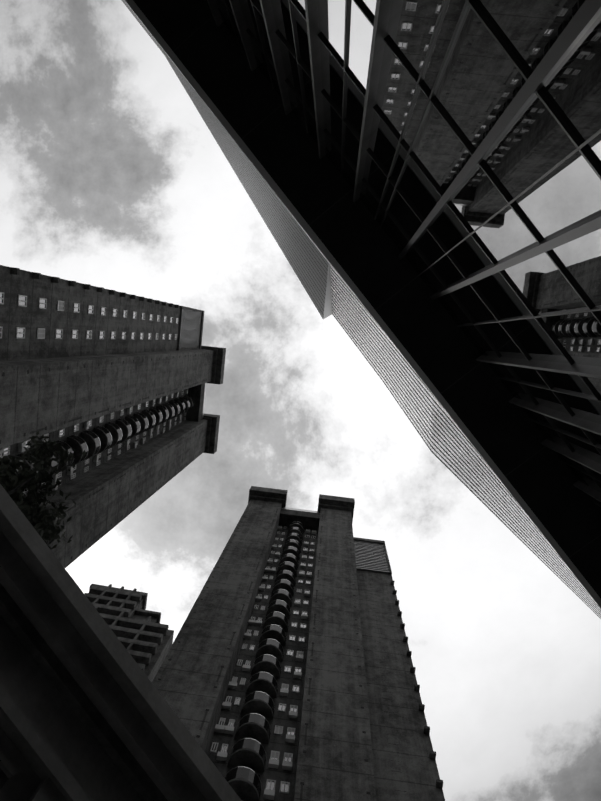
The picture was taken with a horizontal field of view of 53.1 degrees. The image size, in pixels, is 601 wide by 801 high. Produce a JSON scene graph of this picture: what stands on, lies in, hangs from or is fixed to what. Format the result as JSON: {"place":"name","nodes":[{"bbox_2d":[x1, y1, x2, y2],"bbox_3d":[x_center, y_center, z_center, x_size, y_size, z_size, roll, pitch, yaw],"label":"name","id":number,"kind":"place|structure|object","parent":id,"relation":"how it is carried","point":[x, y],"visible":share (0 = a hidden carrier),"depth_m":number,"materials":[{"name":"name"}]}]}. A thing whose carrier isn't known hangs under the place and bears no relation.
{"place":"outdoors","nodes":[
{"label":"outdoors","id":0,"kind":"place"},
{"bbox_2d":[0,430,85,548],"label":"tree leaves","id":1,"kind":"object","parent":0,"point":[41,520],"depth_m":13.84,"materials":[{"name":"black plant"}]},
{"bbox_2d":[85,584,173,681],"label":"back block","id":2,"kind":"structure","parent":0,"point":[144,636],"depth_m":97.30,"materials":[{"name":"concrete"}]},
{"bbox_2d":[0,0,600,800],"label":"sky","id":3,"kind":"structure","parent":0,"point":[112,177],"materials":[{"name":"white"}]},
{"bbox_2d":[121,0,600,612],"bbox_3d":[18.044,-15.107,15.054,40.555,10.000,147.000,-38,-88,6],"label":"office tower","id":4,"kind":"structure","parent":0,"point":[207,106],"depth_m":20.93,"materials":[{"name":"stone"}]},
{"label":"ground","id":5,"kind":"structure","parent":0,"visible":0},
{"bbox_2d":[0,265,225,567],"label":"tower","id":6,"kind":"structure","parent":5,"relation":"on","point":[112,383],"depth_m":57.04,"materials":[{"name":"concrete"}]},
{"bbox_2d":[0,484,241,800],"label":"building","id":7,"kind":"structure","parent":5,"relation":"on","point":[87,712],"depth_m":9.70,"materials":[{"name":"black concrete"}]},
{"bbox_2d":[152,486,444,800],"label":"tower","id":8,"kind":"structure","parent":5,"relation":"on","point":[286,671],"depth_m":53.99,"materials":[{"name":"concrete"}]},
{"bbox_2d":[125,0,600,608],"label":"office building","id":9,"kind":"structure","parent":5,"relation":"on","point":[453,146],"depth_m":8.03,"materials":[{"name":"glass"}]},
{"bbox_2d":[156,41,600,618],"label":"skyscraper","id":10,"kind":"structure","parent":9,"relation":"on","point":[436,427],"depth_m":18.09,"materials":[{"name":"metal"}]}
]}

